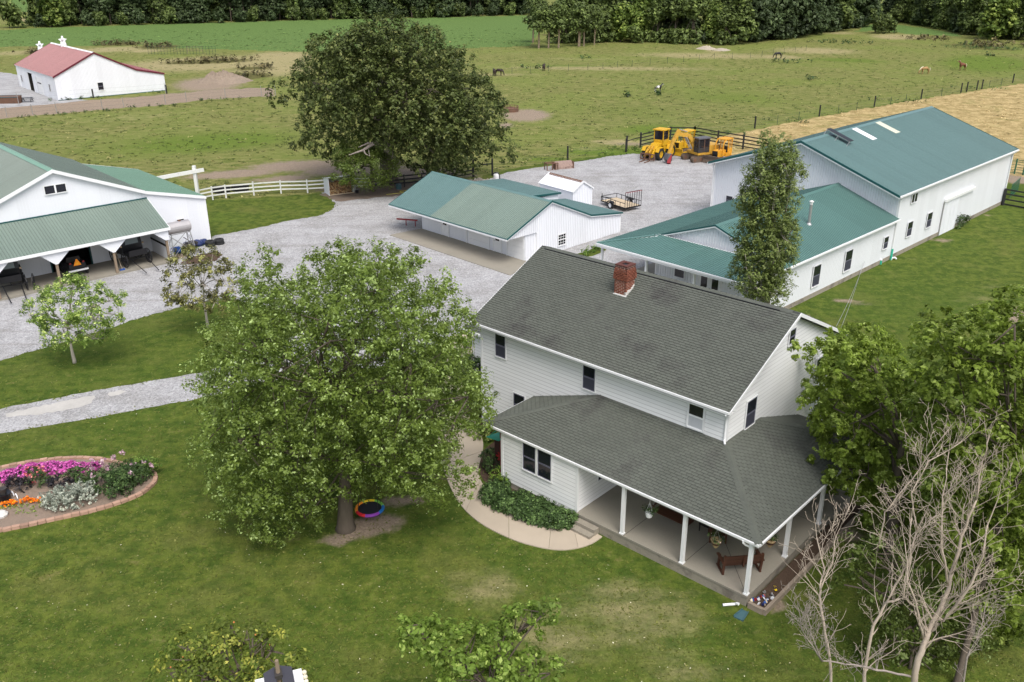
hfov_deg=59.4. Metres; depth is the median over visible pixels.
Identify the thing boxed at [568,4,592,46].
grove tree
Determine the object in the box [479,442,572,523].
mulch bed
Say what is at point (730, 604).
downspout elbow
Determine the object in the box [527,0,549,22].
grove tree
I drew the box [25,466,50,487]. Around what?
rose bush leaves
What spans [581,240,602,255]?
tall grass clump
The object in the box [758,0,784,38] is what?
wood tree
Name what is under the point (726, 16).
tree
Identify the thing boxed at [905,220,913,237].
window
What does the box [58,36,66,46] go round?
star ornament
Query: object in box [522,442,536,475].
window
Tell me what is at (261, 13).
wood tree
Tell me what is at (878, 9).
wood tree
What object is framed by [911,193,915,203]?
window
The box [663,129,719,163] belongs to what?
excavator
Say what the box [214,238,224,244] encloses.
tyre stack
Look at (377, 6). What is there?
wood bush
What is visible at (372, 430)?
silver maple
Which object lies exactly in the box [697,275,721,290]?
window
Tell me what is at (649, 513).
hanging planter
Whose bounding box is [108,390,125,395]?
pale limestone patch
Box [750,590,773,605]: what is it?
patriotic garden ornaments
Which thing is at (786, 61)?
pasture weeds
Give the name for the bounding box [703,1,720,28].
wood tree
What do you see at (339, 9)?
wood bush
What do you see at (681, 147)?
bulldozer
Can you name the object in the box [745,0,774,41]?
wood tree
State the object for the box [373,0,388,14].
wood tree
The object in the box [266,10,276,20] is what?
wood bush
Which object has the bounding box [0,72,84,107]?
gravel apron
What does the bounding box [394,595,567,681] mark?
lime sapling
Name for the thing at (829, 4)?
wood tree
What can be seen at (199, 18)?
wood bush
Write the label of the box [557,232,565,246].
window
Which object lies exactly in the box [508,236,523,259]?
overhead door
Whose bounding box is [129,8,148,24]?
wood bush
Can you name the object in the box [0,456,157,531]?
flower bed
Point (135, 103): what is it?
lane wire fence
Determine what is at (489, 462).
round shrub
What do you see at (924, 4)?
wood tree
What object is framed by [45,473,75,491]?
black grass mound
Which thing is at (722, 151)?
bulldozer
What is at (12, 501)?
orange marigolds
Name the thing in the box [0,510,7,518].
white rock
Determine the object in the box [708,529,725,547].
hanging planter
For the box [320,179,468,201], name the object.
soil under oak
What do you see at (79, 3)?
wood tree
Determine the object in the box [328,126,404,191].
young hackberry
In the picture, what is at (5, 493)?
dark flower pot
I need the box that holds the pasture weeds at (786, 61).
[520,38,994,96]
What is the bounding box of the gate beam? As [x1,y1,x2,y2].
[156,165,203,193]
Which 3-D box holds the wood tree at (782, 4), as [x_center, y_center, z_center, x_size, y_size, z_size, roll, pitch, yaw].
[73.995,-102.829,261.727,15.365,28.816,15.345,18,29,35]
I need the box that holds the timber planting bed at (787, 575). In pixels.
[747,503,866,615]
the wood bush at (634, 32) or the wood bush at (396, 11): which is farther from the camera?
the wood bush at (396, 11)
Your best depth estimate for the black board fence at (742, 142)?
118.27 m
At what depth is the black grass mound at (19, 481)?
42.99 m
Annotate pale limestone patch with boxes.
[6,396,94,416]
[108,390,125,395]
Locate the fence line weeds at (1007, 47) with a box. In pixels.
[714,43,1021,134]
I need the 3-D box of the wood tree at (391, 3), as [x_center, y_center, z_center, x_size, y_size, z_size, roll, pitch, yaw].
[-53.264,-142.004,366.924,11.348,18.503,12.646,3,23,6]
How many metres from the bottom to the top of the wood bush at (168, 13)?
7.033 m
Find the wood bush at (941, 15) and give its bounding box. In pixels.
[934,8,947,29]
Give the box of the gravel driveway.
[0,356,340,432]
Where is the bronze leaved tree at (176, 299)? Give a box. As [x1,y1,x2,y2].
[159,243,244,328]
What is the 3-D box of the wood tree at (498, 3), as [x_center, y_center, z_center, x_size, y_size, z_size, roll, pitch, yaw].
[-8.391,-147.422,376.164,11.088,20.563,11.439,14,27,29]
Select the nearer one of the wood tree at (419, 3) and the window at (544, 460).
the window at (544, 460)
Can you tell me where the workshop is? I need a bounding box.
[596,182,900,308]
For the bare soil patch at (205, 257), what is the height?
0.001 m
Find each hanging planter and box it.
[641,503,658,517]
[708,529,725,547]
[766,534,778,547]
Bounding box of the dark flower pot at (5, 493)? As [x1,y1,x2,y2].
[0,486,10,502]
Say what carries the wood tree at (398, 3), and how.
on the pasture
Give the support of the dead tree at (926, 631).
on the lawn ground at (972, 261)
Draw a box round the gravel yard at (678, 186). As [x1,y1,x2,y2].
[0,154,724,377]
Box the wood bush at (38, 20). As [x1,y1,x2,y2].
[31,11,45,27]
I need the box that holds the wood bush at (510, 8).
[503,2,516,14]
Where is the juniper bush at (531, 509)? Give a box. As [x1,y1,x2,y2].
[476,475,581,530]
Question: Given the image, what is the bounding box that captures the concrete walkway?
[438,335,601,550]
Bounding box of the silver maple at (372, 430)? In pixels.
[178,235,500,549]
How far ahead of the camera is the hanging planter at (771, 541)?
35.94 m
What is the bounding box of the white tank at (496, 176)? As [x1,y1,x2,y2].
[493,172,499,178]
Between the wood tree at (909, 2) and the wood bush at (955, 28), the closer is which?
the wood bush at (955, 28)
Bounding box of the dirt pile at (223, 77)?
[197,69,252,84]
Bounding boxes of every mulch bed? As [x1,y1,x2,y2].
[469,369,492,435]
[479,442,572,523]
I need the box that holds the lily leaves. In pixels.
[130,452,162,474]
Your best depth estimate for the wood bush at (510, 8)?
374.25 m
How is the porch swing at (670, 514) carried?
hanging from the farmhouse
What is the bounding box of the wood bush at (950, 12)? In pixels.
[945,5,961,30]
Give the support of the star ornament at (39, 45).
attached to the red roof barn at (62, 72)
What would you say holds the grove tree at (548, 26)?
on the pasture
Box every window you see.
[43,184,55,195]
[55,182,67,193]
[97,82,104,90]
[494,333,506,359]
[512,391,525,405]
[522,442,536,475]
[536,449,552,482]
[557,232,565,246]
[581,365,596,393]
[674,268,684,278]
[686,402,705,432]
[725,195,733,201]
[744,394,757,429]
[788,326,796,346]
[811,263,821,288]
[813,355,823,381]
[843,248,853,272]
[882,235,889,250]
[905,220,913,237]
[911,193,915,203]
[925,211,933,228]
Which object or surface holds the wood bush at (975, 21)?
on the pasture
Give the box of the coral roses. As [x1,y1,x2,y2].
[24,466,45,482]
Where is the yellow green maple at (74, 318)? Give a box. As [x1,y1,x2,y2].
[16,271,128,363]
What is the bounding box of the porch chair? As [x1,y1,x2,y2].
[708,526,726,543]
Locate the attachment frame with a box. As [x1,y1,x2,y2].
[544,161,557,170]
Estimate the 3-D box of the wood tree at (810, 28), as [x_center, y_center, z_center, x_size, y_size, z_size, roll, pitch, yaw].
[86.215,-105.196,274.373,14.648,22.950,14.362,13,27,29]
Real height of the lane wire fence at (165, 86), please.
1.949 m
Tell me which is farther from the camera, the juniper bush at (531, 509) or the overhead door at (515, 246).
the overhead door at (515, 246)
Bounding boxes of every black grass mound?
[3,474,31,492]
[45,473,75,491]
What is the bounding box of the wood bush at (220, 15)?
[211,6,226,22]
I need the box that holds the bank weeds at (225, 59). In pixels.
[12,38,272,76]
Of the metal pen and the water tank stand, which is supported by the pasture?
the metal pen
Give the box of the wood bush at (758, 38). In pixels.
[751,29,761,41]
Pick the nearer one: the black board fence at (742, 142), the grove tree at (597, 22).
the black board fence at (742, 142)
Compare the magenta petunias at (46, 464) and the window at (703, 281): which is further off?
the window at (703, 281)
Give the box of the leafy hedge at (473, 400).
[462,379,481,418]
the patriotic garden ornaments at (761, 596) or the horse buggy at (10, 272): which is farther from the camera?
the horse buggy at (10, 272)
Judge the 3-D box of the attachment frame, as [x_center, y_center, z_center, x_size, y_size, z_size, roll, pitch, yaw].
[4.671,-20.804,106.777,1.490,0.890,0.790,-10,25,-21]
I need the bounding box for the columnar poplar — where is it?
[725,127,810,306]
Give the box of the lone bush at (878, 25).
[871,16,886,33]
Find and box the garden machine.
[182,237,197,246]
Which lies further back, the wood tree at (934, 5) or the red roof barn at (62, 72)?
the wood tree at (934, 5)
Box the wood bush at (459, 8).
[451,2,465,16]
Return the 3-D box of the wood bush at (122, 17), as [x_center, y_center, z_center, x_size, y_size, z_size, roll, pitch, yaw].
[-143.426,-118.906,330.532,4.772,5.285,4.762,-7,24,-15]
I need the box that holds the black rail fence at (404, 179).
[369,166,472,188]
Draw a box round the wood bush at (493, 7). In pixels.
[485,2,499,15]
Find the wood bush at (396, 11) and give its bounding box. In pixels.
[389,6,401,17]
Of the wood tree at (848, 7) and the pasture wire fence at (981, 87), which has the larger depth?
the wood tree at (848, 7)
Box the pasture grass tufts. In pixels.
[0,36,1023,198]
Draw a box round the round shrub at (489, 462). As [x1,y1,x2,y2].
[478,447,499,472]
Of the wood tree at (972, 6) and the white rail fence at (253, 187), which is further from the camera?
the wood tree at (972, 6)
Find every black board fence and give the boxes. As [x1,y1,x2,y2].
[640,126,695,146]
[693,127,770,148]
[1001,188,1023,207]
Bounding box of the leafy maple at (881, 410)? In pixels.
[787,320,948,560]
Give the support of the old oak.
on the soil under oak
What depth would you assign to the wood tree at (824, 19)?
277.56 m
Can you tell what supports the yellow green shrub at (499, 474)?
on the mulch bed at (485, 476)
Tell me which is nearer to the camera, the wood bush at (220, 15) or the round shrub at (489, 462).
the round shrub at (489, 462)
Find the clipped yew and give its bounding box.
[461,353,480,380]
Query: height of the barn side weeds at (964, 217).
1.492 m
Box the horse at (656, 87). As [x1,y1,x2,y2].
[654,83,663,91]
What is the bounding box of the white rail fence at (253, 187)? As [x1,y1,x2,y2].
[199,179,323,199]
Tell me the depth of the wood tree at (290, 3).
352.28 m
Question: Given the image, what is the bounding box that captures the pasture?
[0,0,1023,200]
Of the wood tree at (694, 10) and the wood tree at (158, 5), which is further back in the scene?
the wood tree at (158, 5)
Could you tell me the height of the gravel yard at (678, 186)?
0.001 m
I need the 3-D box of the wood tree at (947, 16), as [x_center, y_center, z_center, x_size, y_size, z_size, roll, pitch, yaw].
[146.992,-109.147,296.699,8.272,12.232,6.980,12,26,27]
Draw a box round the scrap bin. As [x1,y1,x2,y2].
[0,95,21,103]
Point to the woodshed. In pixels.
(332, 186)
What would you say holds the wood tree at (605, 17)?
on the pasture
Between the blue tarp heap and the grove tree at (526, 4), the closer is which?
the blue tarp heap
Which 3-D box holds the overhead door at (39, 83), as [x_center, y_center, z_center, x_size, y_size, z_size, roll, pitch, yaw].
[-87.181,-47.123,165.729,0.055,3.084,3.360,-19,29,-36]
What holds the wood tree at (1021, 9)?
on the pasture
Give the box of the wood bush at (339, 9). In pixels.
[332,2,347,18]
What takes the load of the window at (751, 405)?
in the farmhouse
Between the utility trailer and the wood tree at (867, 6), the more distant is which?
the wood tree at (867, 6)
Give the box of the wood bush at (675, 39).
[668,27,682,43]
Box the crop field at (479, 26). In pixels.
[0,16,968,51]
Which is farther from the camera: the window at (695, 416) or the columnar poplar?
the columnar poplar
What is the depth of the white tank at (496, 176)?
100.83 m
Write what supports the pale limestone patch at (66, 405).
on the gravel driveway
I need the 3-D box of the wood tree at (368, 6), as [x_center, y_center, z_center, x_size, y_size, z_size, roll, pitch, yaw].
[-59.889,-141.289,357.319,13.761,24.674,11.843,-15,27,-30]
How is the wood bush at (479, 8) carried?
on the pasture
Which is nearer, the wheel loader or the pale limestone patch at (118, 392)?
the pale limestone patch at (118, 392)
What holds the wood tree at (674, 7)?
on the pasture
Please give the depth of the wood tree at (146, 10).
345.94 m
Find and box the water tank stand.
[167,219,196,256]
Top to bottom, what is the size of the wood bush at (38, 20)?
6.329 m
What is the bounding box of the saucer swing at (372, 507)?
[353,444,384,517]
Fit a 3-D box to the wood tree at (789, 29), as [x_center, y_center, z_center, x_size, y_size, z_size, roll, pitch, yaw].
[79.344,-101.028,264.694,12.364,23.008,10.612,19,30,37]
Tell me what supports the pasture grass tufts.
on the pasture
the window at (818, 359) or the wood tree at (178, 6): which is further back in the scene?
the wood tree at (178, 6)
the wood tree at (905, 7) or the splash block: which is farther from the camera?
the wood tree at (905, 7)
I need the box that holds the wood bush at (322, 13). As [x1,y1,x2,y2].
[316,7,328,19]
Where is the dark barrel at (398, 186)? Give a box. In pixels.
[396,183,401,189]
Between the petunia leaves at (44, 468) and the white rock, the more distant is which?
the petunia leaves at (44, 468)
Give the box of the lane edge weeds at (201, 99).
[17,90,250,117]
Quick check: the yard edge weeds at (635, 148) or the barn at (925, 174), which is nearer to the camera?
the barn at (925, 174)
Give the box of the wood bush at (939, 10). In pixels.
[930,6,944,23]
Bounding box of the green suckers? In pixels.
[829,523,1013,673]
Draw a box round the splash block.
[733,608,748,620]
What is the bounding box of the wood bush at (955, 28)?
[949,11,965,32]
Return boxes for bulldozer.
[665,129,695,155]
[702,136,733,163]
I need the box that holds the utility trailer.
[601,190,641,208]
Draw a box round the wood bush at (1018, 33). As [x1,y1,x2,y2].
[1008,19,1023,38]
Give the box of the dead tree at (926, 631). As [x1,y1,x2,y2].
[777,399,1023,681]
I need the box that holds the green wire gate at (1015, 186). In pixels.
[1009,177,1020,197]
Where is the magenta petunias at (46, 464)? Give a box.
[0,459,101,482]
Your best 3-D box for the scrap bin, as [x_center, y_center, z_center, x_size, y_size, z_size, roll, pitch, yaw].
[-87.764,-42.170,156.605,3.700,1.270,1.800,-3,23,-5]
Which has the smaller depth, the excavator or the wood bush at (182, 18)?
the excavator
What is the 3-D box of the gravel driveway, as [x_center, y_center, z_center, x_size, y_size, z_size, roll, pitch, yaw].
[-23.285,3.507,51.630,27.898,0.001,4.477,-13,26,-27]
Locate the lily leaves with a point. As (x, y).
(144, 460)
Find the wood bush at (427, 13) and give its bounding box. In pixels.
[420,4,434,17]
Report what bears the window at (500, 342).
in the farmhouse
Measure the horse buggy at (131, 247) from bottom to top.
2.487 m
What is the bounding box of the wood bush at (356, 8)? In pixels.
[349,2,364,18]
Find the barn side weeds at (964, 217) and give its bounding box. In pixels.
[955,214,971,228]
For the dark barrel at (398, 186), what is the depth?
97.96 m
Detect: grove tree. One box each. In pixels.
[522,0,541,42]
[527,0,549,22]
[527,5,550,47]
[539,6,559,47]
[546,0,577,42]
[549,0,570,47]
[562,0,591,42]
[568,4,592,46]
[571,4,593,45]
[575,7,594,45]
[590,4,603,44]
[591,0,616,41]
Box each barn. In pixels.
[0,142,210,300]
[14,42,165,100]
[707,106,1018,259]
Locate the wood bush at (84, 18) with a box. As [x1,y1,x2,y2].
[78,9,93,25]
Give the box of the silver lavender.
[36,478,98,511]
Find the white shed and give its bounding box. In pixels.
[538,172,593,204]
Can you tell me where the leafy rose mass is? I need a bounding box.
[59,458,154,498]
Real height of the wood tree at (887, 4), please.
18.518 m
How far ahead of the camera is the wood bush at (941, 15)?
298.96 m
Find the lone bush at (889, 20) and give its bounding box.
[881,12,897,32]
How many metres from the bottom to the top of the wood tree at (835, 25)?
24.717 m
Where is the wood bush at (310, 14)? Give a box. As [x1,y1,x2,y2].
[304,7,316,19]
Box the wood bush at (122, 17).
[115,11,129,24]
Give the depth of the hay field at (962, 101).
139.93 m
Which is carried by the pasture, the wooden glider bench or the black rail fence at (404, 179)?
the black rail fence at (404, 179)
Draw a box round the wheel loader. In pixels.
[639,127,675,162]
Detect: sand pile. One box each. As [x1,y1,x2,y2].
[696,45,715,49]
[713,48,729,50]
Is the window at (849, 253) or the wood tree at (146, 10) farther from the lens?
the wood tree at (146, 10)
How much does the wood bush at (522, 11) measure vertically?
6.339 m
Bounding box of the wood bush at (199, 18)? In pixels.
[191,12,204,22]
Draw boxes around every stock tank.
[212,185,230,193]
[231,184,248,191]
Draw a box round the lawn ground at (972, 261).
[0,83,1023,681]
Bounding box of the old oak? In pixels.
[264,7,520,187]
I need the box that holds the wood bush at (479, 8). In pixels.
[471,2,484,15]
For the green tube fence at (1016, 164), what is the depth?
103.39 m
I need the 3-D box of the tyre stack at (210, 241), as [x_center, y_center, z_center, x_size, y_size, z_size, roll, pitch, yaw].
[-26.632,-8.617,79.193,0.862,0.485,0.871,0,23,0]
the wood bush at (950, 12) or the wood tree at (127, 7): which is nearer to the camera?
the wood bush at (950, 12)
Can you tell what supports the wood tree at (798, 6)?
on the pasture
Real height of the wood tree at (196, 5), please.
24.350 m
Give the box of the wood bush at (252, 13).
[246,5,258,21]
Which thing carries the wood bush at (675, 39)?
on the pasture
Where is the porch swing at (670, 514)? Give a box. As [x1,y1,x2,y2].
[652,502,693,525]
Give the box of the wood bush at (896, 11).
[886,3,903,21]
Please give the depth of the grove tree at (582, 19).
244.64 m
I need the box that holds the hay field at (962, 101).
[710,83,1023,180]
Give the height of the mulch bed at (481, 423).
0.020 m
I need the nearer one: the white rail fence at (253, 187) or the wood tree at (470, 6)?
the white rail fence at (253, 187)
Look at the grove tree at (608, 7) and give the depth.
257.63 m
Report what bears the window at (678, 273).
in the workshop
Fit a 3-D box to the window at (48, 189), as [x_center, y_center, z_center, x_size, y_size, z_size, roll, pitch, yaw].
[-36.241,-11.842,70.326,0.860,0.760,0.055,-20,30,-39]
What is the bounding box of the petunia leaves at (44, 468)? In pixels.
[0,461,98,479]
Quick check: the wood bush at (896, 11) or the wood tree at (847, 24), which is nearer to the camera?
the wood tree at (847, 24)
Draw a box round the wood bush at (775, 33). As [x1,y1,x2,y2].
[770,23,781,39]
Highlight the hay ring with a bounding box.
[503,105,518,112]
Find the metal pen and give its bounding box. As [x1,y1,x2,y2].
[147,46,215,54]
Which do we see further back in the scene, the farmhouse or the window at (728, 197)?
the window at (728, 197)
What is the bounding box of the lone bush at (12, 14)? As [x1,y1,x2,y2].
[0,0,25,27]
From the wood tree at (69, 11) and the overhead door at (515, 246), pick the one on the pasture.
the wood tree at (69, 11)
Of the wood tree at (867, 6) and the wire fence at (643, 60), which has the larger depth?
the wood tree at (867, 6)
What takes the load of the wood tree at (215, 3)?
on the pasture
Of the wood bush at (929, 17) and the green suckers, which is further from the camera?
the wood bush at (929, 17)
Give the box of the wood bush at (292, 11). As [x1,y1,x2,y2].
[285,5,299,19]
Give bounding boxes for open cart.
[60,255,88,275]
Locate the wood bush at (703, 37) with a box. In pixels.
[694,31,709,43]
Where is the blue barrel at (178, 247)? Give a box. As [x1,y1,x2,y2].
[170,246,180,253]
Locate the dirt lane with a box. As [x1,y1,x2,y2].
[0,87,276,118]
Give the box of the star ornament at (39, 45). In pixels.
[36,41,42,49]
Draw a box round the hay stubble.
[714,92,1023,173]
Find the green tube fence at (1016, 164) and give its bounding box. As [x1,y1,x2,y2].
[1010,159,1023,174]
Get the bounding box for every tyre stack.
[205,239,215,246]
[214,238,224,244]
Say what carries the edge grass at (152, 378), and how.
on the gravel yard at (678, 186)
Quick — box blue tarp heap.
[194,239,206,246]
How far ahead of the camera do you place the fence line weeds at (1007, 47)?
170.89 m
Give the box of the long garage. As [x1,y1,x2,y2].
[388,171,622,274]
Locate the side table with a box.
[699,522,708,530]
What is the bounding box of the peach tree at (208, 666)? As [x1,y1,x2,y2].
[149,612,314,681]
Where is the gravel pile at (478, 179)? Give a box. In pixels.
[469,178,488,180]
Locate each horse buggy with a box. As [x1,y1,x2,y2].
[0,261,28,302]
[109,237,158,272]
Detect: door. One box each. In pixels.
[31,74,37,92]
[36,77,43,94]
[441,222,447,236]
[468,230,487,248]
[494,238,500,252]
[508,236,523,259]
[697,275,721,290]
[938,186,975,235]
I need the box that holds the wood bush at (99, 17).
[92,11,108,25]
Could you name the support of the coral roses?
on the flower bed at (12, 520)
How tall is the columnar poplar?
14.770 m
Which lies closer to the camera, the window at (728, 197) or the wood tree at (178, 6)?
the window at (728, 197)
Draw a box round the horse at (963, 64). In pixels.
[959,60,966,69]
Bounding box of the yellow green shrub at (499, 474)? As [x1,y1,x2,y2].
[488,466,507,483]
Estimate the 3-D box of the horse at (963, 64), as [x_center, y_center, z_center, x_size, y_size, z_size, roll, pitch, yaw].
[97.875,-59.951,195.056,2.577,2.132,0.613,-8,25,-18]
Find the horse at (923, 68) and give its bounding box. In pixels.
[918,66,930,73]
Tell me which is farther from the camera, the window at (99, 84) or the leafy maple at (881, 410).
the window at (99, 84)
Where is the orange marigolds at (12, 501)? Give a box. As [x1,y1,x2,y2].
[0,495,42,507]
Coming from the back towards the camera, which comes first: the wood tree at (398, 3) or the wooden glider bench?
the wood tree at (398, 3)
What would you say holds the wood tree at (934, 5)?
on the pasture
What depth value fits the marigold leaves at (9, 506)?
41.55 m
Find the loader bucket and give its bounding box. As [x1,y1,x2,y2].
[552,160,573,168]
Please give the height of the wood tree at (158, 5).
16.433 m
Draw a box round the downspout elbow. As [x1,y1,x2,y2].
[722,602,739,605]
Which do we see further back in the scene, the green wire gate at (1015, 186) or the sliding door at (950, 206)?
the green wire gate at (1015, 186)
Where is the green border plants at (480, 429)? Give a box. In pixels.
[464,417,500,442]
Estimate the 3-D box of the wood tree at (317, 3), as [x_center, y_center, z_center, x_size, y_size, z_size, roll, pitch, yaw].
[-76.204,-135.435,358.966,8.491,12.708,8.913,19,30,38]
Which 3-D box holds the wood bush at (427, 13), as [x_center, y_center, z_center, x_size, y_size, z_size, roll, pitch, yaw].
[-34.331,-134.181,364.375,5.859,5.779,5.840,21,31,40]
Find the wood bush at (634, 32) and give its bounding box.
[627,24,644,42]
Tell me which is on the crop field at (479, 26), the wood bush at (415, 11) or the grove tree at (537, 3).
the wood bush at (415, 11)
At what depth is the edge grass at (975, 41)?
252.52 m
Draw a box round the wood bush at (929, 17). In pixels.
[926,15,933,26]
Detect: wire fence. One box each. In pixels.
[5,85,275,115]
[16,84,167,103]
[463,45,806,72]
[493,138,626,166]
[670,74,1017,138]
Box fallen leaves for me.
[6,380,1014,681]
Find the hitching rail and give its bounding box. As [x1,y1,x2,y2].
[396,218,417,226]
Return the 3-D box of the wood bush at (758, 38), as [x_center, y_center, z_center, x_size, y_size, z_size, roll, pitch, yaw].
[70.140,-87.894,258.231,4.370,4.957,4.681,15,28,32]
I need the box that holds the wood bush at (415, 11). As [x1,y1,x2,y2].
[410,5,423,17]
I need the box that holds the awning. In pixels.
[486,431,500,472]
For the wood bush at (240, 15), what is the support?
on the crop field at (479, 26)
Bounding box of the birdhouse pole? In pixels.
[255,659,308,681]
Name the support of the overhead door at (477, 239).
in the long garage
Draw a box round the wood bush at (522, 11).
[518,1,528,14]
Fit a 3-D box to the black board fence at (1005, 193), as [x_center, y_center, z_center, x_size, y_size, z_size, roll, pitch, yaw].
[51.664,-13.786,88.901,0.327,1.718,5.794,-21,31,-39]
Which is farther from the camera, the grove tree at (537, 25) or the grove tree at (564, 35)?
the grove tree at (564, 35)
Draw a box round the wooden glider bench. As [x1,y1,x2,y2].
[716,549,764,574]
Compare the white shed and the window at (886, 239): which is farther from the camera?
the white shed
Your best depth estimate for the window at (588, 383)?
42.25 m
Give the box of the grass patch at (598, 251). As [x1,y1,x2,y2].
[578,247,605,256]
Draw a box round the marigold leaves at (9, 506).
[0,500,50,512]
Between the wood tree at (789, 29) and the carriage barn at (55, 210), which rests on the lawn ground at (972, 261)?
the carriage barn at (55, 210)
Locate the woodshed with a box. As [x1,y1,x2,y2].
[323,175,354,195]
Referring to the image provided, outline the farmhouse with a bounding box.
[463,245,868,605]
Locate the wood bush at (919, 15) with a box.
[912,8,927,25]
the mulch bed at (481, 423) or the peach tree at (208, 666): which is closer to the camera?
the peach tree at (208, 666)
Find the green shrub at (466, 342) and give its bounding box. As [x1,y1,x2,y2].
[449,331,471,354]
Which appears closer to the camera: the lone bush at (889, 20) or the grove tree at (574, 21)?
the grove tree at (574, 21)
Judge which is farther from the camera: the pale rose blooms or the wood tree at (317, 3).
the wood tree at (317, 3)
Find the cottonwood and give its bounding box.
[894,282,1023,681]
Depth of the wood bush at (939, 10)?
302.65 m
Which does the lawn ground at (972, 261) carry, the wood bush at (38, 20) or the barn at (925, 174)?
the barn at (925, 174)
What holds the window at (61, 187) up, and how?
in the carriage barn at (55, 210)
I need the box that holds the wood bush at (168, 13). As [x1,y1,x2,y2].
[160,5,177,24]
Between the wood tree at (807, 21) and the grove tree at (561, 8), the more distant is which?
the wood tree at (807, 21)
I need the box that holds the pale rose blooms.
[89,450,153,477]
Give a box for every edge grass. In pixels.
[0,184,461,432]
[433,12,1023,47]
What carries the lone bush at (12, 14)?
on the pasture
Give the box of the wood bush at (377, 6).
[375,2,385,16]
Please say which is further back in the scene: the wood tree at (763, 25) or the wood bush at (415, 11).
the wood bush at (415, 11)
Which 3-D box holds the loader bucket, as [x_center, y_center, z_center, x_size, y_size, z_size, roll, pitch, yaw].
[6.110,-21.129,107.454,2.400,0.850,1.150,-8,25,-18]
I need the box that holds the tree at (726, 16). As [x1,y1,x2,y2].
[714,3,738,44]
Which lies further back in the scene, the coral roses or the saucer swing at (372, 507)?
the coral roses
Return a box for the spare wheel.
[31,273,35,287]
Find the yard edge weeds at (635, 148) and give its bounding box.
[524,144,641,164]
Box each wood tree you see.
[19,0,56,25]
[22,3,40,25]
[32,0,64,26]
[61,0,78,25]
[72,0,94,23]
[82,0,105,25]
[98,0,119,24]
[113,0,142,23]
[138,0,168,23]
[138,3,155,22]
[146,0,172,23]
[166,0,185,22]
[174,0,208,22]
[184,0,213,21]
[206,0,229,20]
[218,0,246,21]
[231,0,257,20]
[243,0,268,20]
[264,0,292,19]
[278,0,303,19]
[286,0,314,18]
[312,0,331,18]
[322,0,338,18]
[328,0,352,18]
[347,0,379,17]
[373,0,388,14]
[380,0,393,16]
[387,0,408,13]
[398,0,423,16]
[408,0,437,16]
[428,0,449,16]
[435,0,454,17]
[449,0,465,15]
[463,0,475,15]
[479,0,504,12]
[484,0,505,14]
[500,0,516,14]
[515,0,527,14]
[587,0,613,42]
[591,0,630,31]
[609,2,633,41]
[629,2,650,41]
[631,0,654,37]
[643,0,668,42]
[656,0,689,43]
[659,0,701,36]
[678,0,712,44]
[698,15,705,28]
[701,3,729,43]
[702,0,724,24]
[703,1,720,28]
[726,0,758,42]
[731,0,768,40]
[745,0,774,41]
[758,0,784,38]
[759,0,792,29]
[777,0,798,38]
[782,0,814,31]
[792,0,823,36]
[799,0,815,34]
[807,0,830,34]
[812,0,834,32]
[827,3,844,30]
[834,0,859,28]
[842,0,856,28]
[850,0,865,27]
[854,0,877,25]
[864,4,877,23]
[870,0,881,22]
[881,0,895,14]
[893,0,909,21]
[901,0,916,21]
[914,0,929,23]
[920,0,935,26]
[930,0,952,28]
[931,0,948,11]
[943,1,954,28]
[947,0,974,32]
[956,0,988,34]
[977,0,1023,39]
[996,1,1021,37]
[1009,2,1023,35]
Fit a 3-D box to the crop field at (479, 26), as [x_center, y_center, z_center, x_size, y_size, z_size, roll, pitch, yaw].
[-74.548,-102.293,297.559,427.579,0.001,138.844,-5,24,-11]
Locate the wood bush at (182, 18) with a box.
[176,11,187,22]
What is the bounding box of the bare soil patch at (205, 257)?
[181,251,222,263]
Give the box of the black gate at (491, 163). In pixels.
[472,158,492,176]
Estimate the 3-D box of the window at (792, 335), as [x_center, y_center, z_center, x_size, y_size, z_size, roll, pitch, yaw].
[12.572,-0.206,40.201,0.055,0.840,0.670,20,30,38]
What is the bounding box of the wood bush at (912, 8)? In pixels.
[908,3,926,24]
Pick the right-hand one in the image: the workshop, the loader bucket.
the workshop
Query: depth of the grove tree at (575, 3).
257.30 m
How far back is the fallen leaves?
35.12 m
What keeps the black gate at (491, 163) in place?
on the lawn ground at (972, 261)
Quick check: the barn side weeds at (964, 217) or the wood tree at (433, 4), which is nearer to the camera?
the barn side weeds at (964, 217)
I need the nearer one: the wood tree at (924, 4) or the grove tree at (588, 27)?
the grove tree at (588, 27)
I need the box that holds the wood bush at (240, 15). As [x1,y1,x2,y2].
[234,8,247,21]
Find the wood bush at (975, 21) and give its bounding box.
[959,12,983,34]
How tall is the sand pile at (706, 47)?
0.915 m
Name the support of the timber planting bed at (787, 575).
on the lawn ground at (972, 261)
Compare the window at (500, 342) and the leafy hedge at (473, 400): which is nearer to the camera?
the window at (500, 342)
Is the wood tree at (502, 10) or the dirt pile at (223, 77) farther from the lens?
the wood tree at (502, 10)
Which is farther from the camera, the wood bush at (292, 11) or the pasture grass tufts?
the wood bush at (292, 11)

